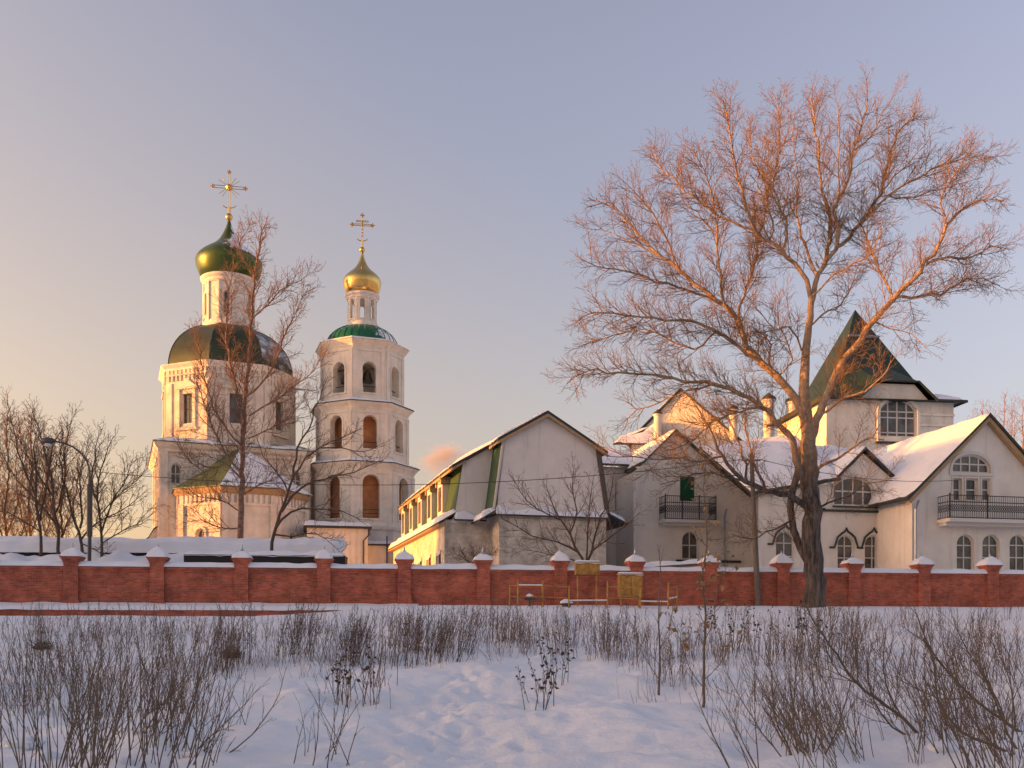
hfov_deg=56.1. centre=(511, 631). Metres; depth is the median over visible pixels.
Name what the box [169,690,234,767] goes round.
shoot clump
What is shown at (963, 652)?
weed clump
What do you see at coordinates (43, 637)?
weed clump
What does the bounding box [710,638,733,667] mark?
weed clump
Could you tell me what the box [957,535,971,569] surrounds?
window
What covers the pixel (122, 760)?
snow clod
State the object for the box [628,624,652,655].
weed clump
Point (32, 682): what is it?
shoot clump
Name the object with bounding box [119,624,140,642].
weed clump
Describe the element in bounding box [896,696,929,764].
twiggy bush
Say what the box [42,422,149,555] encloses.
bare tree
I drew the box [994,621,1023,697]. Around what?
twiggy bush
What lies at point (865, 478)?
overhead cable
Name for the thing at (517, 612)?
weed clump
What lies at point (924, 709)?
twiggy bush
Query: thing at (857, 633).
weed clump
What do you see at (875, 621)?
weed clump
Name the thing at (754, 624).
leafy weed
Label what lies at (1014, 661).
twiggy bush
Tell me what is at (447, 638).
weed clump
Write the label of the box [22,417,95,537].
tree
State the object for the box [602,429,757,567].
balcony house
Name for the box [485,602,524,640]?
weed clump
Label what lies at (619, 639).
weed clump
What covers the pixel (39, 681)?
shoot clump
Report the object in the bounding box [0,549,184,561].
snowy lean to
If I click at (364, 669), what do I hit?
dried weeds
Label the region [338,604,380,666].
weed clump
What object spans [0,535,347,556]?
long shed
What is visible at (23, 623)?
weed clump
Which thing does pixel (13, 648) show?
shoot clump
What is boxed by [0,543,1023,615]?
brick wall
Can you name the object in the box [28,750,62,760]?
snow clod
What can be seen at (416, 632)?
weed clump
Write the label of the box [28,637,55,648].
grass tuft
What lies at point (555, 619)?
weed clump
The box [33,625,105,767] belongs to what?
shoot clump
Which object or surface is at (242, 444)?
birch tree
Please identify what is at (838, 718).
twiggy bush
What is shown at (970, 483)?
window
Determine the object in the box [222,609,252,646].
weed clump
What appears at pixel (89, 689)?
shoot clump
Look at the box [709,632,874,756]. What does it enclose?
leaning shrub
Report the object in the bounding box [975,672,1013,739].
twiggy bush
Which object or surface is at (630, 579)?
gas cabinet
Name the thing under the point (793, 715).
twiggy bush
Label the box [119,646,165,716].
shoot clump
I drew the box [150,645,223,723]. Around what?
shoot clump
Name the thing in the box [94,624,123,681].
shoot clump
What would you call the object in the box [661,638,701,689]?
weed clump
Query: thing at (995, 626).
weed clump
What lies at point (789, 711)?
twiggy bush
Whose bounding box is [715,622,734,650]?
weed clump
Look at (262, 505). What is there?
orthodox church
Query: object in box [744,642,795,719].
twiggy bush
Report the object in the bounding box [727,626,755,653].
weed clump
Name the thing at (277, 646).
weed clump
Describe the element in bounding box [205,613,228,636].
weed clump
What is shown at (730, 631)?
leafy weed
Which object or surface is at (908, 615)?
weed clump
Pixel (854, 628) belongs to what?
weed clump
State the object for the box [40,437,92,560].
street lamp
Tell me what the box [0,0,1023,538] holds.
sky
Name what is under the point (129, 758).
shoot clump
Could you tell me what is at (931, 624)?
weed clump
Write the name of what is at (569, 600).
gas fence
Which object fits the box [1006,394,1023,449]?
tree
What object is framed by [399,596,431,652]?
weed clump
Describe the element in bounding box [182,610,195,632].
weed clump
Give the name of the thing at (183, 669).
shoot clump
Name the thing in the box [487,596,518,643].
weed clump
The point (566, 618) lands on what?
weed clump
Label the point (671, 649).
weed clump
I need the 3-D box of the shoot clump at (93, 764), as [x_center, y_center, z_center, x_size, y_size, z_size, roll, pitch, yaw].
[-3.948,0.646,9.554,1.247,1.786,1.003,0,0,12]
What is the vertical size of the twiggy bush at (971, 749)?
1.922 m
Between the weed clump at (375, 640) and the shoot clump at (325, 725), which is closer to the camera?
the shoot clump at (325, 725)
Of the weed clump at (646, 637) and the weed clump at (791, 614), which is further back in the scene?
the weed clump at (791, 614)
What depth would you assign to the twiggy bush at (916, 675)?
15.45 m
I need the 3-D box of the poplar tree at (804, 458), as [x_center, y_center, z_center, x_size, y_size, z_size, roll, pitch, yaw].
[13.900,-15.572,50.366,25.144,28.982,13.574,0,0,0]
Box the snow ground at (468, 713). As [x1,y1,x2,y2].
[0,605,1023,767]
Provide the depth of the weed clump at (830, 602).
42.81 m
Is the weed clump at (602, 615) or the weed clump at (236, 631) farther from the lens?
the weed clump at (602, 615)
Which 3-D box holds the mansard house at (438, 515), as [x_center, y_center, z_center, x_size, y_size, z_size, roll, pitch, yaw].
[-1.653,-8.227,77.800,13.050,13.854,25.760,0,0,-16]
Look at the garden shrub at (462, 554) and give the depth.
53.15 m
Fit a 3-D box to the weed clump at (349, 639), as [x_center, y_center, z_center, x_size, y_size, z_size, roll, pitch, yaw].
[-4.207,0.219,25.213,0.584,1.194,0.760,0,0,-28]
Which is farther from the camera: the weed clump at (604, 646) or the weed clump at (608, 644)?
the weed clump at (604, 646)
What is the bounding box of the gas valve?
[525,594,534,605]
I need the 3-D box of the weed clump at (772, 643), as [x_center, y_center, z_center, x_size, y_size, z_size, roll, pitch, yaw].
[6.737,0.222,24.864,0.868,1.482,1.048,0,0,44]
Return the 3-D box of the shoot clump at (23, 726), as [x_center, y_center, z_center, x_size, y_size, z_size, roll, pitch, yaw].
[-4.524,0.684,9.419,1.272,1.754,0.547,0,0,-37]
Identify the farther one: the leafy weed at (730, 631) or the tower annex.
the tower annex
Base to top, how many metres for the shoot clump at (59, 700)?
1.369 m
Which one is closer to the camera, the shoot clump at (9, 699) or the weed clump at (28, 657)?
the shoot clump at (9, 699)
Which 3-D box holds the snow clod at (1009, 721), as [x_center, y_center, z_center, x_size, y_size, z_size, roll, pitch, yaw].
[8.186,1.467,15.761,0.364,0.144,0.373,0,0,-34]
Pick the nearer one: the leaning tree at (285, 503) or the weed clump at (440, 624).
the weed clump at (440, 624)
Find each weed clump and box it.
[1,612,12,639]
[15,642,40,674]
[21,604,49,636]
[23,601,38,624]
[25,617,60,656]
[33,613,92,678]
[50,646,71,677]
[57,609,74,627]
[64,595,96,637]
[70,626,96,654]
[78,621,97,645]
[93,593,138,649]
[95,610,119,634]
[118,609,137,628]
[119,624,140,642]
[123,605,151,636]
[137,599,196,664]
[141,611,169,651]
[181,602,219,647]
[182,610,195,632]
[187,602,235,681]
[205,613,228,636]
[208,617,261,669]
[209,627,236,675]
[210,625,254,678]
[212,598,253,667]
[213,634,244,670]
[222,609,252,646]
[222,613,252,664]
[233,607,276,662]
[239,596,264,624]
[261,617,273,635]
[275,622,300,663]
[277,581,324,655]
[278,612,305,657]
[279,603,305,646]
[288,599,319,659]
[289,601,340,654]
[302,613,322,645]
[310,622,333,660]
[314,614,331,633]
[318,656,351,693]
[325,604,357,663]
[333,623,362,662]
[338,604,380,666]
[338,619,360,660]
[339,618,360,653]
[344,608,374,666]
[347,606,386,663]
[356,635,397,687]
[360,662,391,708]
[363,618,393,660]
[380,605,400,626]
[384,616,430,668]
[389,606,420,647]
[389,615,445,667]
[389,616,423,665]
[391,602,414,631]
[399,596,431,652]
[402,598,439,651]
[402,614,430,648]
[415,620,446,657]
[418,600,465,652]
[425,609,459,659]
[426,609,462,663]
[430,614,467,656]
[437,593,495,661]
[438,603,464,648]
[452,608,487,652]
[460,615,488,654]
[468,604,487,625]
[470,603,485,625]
[478,604,515,642]
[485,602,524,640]
[485,612,523,656]
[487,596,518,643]
[496,600,540,648]
[502,622,526,647]
[504,610,535,642]
[506,610,549,654]
[511,596,539,641]
[522,618,545,646]
[533,606,561,635]
[537,594,570,636]
[540,620,563,652]
[544,616,578,656]
[549,624,570,653]
[551,608,584,640]
[556,600,586,645]
[580,603,606,631]
[582,619,612,654]
[582,623,612,661]
[584,596,629,654]
[592,621,619,657]
[596,609,612,623]
[599,601,629,647]
[600,627,624,661]
[605,612,636,661]
[611,617,641,657]
[621,603,668,665]
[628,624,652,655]
[640,627,693,686]
[646,631,684,675]
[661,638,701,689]
[662,633,687,660]
[664,621,707,659]
[675,609,718,658]
[679,625,703,658]
[710,628,731,663]
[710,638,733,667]
[713,640,737,669]
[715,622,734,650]
[719,596,772,659]
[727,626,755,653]
[736,624,770,664]
[749,612,794,669]
[759,618,794,655]
[768,619,806,661]
[784,602,801,626]
[787,594,813,627]
[787,632,821,666]
[794,597,835,657]
[796,626,833,669]
[800,635,834,668]
[815,597,851,648]
[821,617,858,663]
[822,587,842,616]
[825,609,886,672]
[833,640,848,662]
[838,613,881,665]
[840,600,860,626]
[842,613,868,652]
[843,640,878,671]
[857,613,881,639]
[866,611,881,630]
[870,630,891,650]
[880,607,906,635]
[891,633,926,675]
[896,603,914,625]
[898,631,935,679]
[900,605,920,627]
[909,608,930,639]
[916,603,946,637]
[921,635,956,668]
[931,598,953,624]
[946,635,975,672]
[958,611,1003,662]
[966,598,998,652]
[967,602,993,636]
[975,620,998,644]
[985,613,1023,669]
[991,629,1018,659]
[1004,595,1022,620]
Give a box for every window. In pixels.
[171,464,180,483]
[184,394,191,422]
[198,529,203,536]
[224,291,228,312]
[230,394,241,422]
[276,403,280,430]
[291,471,299,486]
[436,554,439,563]
[682,531,697,558]
[776,532,792,567]
[834,477,872,505]
[838,535,852,567]
[865,536,874,567]
[881,402,914,436]
[953,455,988,472]
[953,479,959,500]
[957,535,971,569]
[966,479,975,500]
[982,479,988,500]
[982,535,997,559]
[1010,535,1023,569]
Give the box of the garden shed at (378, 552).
[368,536,394,563]
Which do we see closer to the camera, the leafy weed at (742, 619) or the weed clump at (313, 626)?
the weed clump at (313, 626)
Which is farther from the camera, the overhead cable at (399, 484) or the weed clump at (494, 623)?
the overhead cable at (399, 484)
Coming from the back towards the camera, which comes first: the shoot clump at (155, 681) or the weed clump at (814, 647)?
the weed clump at (814, 647)
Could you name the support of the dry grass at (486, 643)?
on the snow ground at (468, 713)
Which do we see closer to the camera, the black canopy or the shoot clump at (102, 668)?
the shoot clump at (102, 668)
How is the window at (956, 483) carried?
in the gabled wing
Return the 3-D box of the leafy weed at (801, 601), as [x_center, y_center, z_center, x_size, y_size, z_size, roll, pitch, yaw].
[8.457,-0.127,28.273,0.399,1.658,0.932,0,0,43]
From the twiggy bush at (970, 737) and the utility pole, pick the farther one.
the utility pole
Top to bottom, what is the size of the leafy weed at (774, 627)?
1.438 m
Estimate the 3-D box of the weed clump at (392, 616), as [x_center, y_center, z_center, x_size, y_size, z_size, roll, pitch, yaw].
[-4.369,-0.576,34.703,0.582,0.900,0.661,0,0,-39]
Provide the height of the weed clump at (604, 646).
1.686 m
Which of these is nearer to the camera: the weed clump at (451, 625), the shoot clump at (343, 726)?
the shoot clump at (343, 726)
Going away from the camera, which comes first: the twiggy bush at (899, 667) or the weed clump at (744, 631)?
the twiggy bush at (899, 667)
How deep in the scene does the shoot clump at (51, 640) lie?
20.64 m
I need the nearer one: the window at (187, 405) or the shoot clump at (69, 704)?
the shoot clump at (69, 704)
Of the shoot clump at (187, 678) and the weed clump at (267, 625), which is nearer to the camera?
the shoot clump at (187, 678)
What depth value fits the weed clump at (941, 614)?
39.97 m
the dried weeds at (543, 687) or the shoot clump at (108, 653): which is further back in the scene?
the shoot clump at (108, 653)
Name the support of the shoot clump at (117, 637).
on the snow ground at (468, 713)
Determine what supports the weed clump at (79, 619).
on the snow ground at (468, 713)
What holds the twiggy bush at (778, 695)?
on the snow ground at (468, 713)
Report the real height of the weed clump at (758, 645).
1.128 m
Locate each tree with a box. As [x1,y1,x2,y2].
[0,382,46,535]
[0,395,86,553]
[0,399,71,555]
[0,401,59,536]
[0,418,16,530]
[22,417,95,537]
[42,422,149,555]
[71,416,170,557]
[165,205,336,538]
[243,367,393,552]
[489,453,651,563]
[540,58,1023,607]
[964,398,997,420]
[987,388,1021,435]
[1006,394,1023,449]
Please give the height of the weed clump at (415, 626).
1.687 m
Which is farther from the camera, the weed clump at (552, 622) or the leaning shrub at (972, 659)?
the weed clump at (552, 622)
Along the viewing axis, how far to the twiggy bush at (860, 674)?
21.18 m
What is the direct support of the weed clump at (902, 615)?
on the snow ground at (468, 713)
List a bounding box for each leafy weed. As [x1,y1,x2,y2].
[325,653,351,706]
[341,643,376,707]
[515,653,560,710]
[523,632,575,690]
[699,600,725,653]
[706,600,713,642]
[710,610,746,650]
[727,600,752,645]
[752,603,772,653]
[767,606,781,654]
[787,600,805,653]
[798,600,822,648]
[805,617,838,643]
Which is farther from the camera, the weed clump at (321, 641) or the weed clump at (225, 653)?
the weed clump at (321, 641)
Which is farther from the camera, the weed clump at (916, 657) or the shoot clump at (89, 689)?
the weed clump at (916, 657)
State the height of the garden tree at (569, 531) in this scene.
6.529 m
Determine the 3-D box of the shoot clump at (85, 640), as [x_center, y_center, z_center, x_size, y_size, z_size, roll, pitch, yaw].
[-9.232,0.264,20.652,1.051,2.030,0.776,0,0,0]
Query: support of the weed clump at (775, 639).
on the snow ground at (468, 713)
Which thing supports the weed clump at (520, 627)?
on the snow ground at (468, 713)
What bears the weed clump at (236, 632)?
on the snow ground at (468, 713)
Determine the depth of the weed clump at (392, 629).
29.21 m
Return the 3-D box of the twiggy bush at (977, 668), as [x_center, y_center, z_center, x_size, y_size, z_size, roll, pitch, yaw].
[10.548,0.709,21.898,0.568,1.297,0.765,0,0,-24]
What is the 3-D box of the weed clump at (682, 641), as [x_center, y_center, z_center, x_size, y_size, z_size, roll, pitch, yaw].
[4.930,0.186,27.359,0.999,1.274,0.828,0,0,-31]
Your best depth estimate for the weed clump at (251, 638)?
24.79 m
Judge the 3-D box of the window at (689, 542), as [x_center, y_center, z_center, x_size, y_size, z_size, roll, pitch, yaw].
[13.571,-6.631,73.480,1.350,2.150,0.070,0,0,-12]
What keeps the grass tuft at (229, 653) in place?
on the snow ground at (468, 713)
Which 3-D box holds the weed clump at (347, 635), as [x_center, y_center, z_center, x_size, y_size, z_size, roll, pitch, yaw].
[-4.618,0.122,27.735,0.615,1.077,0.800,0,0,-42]
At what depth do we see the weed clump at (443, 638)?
26.70 m
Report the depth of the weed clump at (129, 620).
35.52 m
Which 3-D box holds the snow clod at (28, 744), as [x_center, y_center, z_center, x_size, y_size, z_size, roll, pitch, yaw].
[-6.518,1.470,12.743,0.556,0.171,0.570,0,0,-36]
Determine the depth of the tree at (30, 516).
93.86 m
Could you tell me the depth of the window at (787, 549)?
63.56 m
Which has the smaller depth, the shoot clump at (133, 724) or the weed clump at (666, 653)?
the shoot clump at (133, 724)
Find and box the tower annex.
[303,520,371,563]
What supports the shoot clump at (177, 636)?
on the snow ground at (468, 713)
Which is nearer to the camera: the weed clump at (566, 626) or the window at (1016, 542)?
the weed clump at (566, 626)
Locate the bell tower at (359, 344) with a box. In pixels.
[310,213,419,540]
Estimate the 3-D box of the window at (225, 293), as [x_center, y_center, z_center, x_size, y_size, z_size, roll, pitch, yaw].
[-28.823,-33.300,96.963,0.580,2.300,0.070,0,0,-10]
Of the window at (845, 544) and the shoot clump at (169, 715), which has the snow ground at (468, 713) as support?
the shoot clump at (169, 715)
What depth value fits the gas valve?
47.54 m
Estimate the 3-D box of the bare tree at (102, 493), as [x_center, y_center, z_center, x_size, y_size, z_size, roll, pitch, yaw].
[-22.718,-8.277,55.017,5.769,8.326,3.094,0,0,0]
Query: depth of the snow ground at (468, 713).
18.50 m
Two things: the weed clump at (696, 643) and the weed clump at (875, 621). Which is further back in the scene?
the weed clump at (875, 621)
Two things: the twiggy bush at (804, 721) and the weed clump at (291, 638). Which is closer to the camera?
the twiggy bush at (804, 721)
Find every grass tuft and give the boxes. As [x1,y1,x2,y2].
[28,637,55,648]
[218,647,248,657]
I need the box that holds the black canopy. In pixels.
[183,550,347,563]
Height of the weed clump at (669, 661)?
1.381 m
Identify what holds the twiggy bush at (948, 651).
on the snow ground at (468, 713)
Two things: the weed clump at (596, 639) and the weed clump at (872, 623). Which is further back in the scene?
the weed clump at (872, 623)
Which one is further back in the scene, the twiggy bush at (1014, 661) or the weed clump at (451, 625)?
the weed clump at (451, 625)
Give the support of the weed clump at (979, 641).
on the snow ground at (468, 713)
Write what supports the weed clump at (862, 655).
on the snow ground at (468, 713)
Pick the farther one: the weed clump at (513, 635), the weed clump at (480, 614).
the weed clump at (480, 614)
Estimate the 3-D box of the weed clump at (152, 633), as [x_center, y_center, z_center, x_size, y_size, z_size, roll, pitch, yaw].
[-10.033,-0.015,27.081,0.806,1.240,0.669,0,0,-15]
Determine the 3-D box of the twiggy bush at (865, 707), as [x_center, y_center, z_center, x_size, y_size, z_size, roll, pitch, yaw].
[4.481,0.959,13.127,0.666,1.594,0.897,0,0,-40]
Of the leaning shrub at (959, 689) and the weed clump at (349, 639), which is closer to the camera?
the leaning shrub at (959, 689)
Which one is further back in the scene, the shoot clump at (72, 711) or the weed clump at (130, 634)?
the weed clump at (130, 634)
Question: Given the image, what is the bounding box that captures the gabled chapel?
[613,387,795,468]
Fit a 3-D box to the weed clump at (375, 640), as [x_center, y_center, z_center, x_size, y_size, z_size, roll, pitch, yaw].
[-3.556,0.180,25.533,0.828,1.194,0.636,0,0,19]
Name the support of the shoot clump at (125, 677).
on the snow ground at (468, 713)
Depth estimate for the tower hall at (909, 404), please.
80.45 m
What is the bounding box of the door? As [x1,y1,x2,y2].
[680,477,693,500]
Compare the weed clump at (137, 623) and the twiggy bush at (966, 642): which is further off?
the weed clump at (137, 623)
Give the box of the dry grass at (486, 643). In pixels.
[0,602,1023,742]
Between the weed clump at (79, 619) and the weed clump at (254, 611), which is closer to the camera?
the weed clump at (79, 619)
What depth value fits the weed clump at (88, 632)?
30.08 m
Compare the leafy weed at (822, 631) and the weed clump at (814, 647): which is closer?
the weed clump at (814, 647)
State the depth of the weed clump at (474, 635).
27.31 m
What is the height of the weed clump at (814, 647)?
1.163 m
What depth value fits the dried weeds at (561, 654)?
21.04 m
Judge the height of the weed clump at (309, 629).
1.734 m
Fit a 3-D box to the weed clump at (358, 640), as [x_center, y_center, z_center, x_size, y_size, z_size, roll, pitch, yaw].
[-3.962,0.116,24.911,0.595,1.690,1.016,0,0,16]
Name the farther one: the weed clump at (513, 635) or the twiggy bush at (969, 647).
the weed clump at (513, 635)
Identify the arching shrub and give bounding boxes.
[101,619,201,738]
[182,659,285,757]
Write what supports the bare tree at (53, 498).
on the snow ground at (468, 713)
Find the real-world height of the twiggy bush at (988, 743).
1.583 m
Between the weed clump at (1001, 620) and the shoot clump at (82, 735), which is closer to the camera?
the shoot clump at (82, 735)
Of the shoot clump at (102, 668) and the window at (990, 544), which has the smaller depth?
the shoot clump at (102, 668)
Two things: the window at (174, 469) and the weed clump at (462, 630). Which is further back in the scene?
the window at (174, 469)
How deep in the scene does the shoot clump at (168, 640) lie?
19.34 m
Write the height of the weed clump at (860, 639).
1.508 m
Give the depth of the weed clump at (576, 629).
27.48 m
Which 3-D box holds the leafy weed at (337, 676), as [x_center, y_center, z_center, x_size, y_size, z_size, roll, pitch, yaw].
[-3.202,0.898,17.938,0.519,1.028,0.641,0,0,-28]
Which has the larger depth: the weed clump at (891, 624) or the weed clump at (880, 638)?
the weed clump at (891, 624)
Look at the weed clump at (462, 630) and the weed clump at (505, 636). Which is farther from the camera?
the weed clump at (505, 636)
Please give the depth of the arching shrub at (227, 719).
12.19 m
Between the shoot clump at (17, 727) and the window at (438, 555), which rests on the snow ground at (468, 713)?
the shoot clump at (17, 727)
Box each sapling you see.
[625,544,690,694]
[660,448,742,707]
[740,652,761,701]
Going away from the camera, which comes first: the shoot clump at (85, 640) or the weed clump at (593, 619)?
the shoot clump at (85, 640)
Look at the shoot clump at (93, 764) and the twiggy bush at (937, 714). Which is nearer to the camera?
the shoot clump at (93, 764)
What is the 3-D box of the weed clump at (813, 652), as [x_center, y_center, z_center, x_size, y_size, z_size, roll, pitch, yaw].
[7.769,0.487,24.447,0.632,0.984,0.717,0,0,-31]
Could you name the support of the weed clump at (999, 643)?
on the snow ground at (468, 713)
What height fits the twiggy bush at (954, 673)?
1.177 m
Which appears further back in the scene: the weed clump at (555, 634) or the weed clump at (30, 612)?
the weed clump at (30, 612)
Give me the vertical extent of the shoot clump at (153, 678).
2.079 m
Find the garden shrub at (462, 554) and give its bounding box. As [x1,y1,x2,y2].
[442,541,497,563]
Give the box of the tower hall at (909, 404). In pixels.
[766,310,967,484]
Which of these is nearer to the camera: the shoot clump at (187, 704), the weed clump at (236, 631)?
the shoot clump at (187, 704)
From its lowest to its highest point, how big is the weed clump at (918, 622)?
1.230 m
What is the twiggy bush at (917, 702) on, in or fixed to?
on the snow ground at (468, 713)
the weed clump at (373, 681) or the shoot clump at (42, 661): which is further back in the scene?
the shoot clump at (42, 661)
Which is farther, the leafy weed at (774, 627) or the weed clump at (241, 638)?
the leafy weed at (774, 627)
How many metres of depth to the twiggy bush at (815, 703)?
11.70 m
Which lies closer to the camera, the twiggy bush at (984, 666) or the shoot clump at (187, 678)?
the shoot clump at (187, 678)
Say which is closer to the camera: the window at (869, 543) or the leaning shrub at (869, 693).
the leaning shrub at (869, 693)
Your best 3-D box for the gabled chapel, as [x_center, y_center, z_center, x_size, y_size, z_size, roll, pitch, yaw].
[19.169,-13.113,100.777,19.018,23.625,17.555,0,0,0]
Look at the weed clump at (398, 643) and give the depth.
24.31 m
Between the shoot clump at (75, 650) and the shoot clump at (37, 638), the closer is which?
the shoot clump at (75, 650)
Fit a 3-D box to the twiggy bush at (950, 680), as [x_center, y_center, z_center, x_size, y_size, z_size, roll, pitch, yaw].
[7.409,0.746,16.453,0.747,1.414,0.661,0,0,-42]
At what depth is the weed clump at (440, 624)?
28.46 m
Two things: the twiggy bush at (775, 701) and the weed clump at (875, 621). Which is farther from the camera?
the weed clump at (875, 621)
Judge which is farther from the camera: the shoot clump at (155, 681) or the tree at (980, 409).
the tree at (980, 409)
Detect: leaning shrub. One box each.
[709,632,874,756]
[790,580,917,733]
[869,594,1023,731]
[915,608,1019,751]
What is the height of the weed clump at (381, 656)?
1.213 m
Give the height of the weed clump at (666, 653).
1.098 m
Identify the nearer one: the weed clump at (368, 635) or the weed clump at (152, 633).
the weed clump at (368, 635)
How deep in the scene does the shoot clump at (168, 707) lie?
12.47 m
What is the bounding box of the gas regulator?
[560,599,572,606]
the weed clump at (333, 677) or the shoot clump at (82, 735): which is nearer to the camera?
the shoot clump at (82, 735)
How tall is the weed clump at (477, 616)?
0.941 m
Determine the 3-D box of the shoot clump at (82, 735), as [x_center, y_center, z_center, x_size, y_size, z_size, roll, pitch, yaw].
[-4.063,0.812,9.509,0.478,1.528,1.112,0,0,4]
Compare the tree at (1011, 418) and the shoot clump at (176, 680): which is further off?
the tree at (1011, 418)
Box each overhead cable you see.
[91,460,731,484]
[761,459,953,481]
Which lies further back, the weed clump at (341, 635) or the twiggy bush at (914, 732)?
the weed clump at (341, 635)
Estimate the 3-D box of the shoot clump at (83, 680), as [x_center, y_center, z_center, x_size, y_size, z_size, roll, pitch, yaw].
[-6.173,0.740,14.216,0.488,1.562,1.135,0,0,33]
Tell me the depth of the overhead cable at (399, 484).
52.23 m
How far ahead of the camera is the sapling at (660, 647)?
20.45 m
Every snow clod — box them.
[2,736,43,749]
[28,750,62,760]
[113,757,136,764]
[183,749,212,757]
[926,741,957,752]
[1001,717,1023,724]
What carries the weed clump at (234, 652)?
on the snow ground at (468, 713)
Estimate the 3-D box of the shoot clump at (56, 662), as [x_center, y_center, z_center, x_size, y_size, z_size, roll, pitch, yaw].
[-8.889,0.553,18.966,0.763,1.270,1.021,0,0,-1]
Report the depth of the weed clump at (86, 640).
26.28 m
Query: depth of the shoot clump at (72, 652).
14.74 m
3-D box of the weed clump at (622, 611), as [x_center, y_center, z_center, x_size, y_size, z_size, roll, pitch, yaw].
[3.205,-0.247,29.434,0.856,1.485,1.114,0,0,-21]
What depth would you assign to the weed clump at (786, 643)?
25.55 m
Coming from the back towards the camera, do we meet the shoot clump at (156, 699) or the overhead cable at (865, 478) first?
the overhead cable at (865, 478)
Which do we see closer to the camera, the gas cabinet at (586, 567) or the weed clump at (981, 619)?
the weed clump at (981, 619)
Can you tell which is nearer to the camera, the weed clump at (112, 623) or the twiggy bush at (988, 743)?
the twiggy bush at (988, 743)
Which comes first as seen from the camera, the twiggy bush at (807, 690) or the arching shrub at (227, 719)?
the arching shrub at (227, 719)
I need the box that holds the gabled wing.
[699,413,1023,569]
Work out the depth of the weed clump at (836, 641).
24.79 m
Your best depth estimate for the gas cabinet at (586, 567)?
48.60 m
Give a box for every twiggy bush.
[682,659,760,767]
[740,646,821,755]
[741,631,810,751]
[741,654,824,756]
[743,651,802,747]
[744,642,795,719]
[760,656,833,767]
[762,626,835,749]
[775,685,836,767]
[787,689,826,749]
[794,656,859,763]
[797,644,835,707]
[798,637,823,679]
[800,644,873,760]
[815,679,861,752]
[817,653,843,692]
[841,630,897,722]
[843,650,871,691]
[867,629,948,754]
[880,608,949,729]
[883,640,909,688]
[896,621,985,767]
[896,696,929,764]
[905,664,931,726]
[915,641,999,764]
[922,674,960,741]
[924,641,967,697]
[925,648,1020,767]
[927,616,964,677]
[929,645,968,714]
[937,663,1002,767]
[950,617,983,675]
[951,615,982,663]
[951,616,982,677]
[954,642,991,688]
[972,634,1009,685]
[972,644,998,683]
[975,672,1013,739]
[980,699,1023,767]
[986,673,1023,760]
[989,616,1023,684]
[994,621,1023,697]
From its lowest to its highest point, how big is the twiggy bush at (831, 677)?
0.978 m
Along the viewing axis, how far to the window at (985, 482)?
62.23 m
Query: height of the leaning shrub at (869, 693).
2.886 m
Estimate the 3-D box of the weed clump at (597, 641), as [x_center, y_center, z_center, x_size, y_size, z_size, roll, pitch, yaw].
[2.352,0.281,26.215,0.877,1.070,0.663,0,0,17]
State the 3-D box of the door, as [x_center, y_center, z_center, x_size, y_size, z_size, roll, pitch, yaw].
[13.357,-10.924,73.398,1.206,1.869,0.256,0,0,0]
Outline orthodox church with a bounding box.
[146,170,317,538]
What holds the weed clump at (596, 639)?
on the snow ground at (468, 713)
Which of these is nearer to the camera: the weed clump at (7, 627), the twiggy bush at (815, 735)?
the twiggy bush at (815, 735)
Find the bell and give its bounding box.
[363,369,372,383]
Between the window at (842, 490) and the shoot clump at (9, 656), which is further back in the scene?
the window at (842, 490)
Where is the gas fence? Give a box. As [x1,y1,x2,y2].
[509,579,677,608]
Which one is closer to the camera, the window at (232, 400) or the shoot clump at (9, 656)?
the shoot clump at (9, 656)
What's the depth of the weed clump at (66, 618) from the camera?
35.29 m
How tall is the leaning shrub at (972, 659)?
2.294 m
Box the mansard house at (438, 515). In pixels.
[388,410,627,565]
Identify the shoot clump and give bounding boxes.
[0,612,34,675]
[0,614,125,767]
[0,619,14,687]
[0,648,45,767]
[0,658,26,731]
[9,637,53,714]
[14,592,91,674]
[14,651,57,709]
[15,621,93,696]
[18,649,115,767]
[32,609,143,767]
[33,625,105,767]
[33,629,86,686]
[36,627,128,767]
[39,596,78,681]
[40,636,145,767]
[44,610,151,767]
[48,618,131,727]
[55,631,135,734]
[56,616,92,677]
[56,638,148,767]
[67,599,109,683]
[71,616,166,720]
[73,621,172,767]
[84,670,160,767]
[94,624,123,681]
[100,629,172,719]
[105,614,130,661]
[117,602,192,767]
[117,618,188,735]
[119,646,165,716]
[123,587,228,741]
[135,588,234,767]
[137,640,208,755]
[138,657,204,751]
[139,664,211,762]
[145,595,191,685]
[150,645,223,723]
[153,642,216,748]
[154,636,207,712]
[160,601,212,663]
[163,634,231,704]
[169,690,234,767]
[212,664,255,728]
[293,670,363,767]
[295,692,347,755]
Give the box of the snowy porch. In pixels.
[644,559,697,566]
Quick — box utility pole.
[742,453,760,605]
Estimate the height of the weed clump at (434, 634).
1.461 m
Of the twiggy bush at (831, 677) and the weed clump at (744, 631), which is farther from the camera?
the weed clump at (744, 631)
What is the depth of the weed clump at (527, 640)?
28.30 m
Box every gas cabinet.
[573,560,600,605]
[616,572,643,606]
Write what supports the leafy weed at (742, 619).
on the snow ground at (468, 713)
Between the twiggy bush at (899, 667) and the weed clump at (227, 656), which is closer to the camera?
the twiggy bush at (899, 667)
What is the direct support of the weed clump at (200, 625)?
on the snow ground at (468, 713)
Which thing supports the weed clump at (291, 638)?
on the snow ground at (468, 713)
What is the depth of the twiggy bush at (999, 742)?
9.79 m
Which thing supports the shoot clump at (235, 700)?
on the snow ground at (468, 713)
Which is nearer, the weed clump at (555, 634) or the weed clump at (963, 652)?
the weed clump at (963, 652)
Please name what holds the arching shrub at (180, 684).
on the snow ground at (468, 713)
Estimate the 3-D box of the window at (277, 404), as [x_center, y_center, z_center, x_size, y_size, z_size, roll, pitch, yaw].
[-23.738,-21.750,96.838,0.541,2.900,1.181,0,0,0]

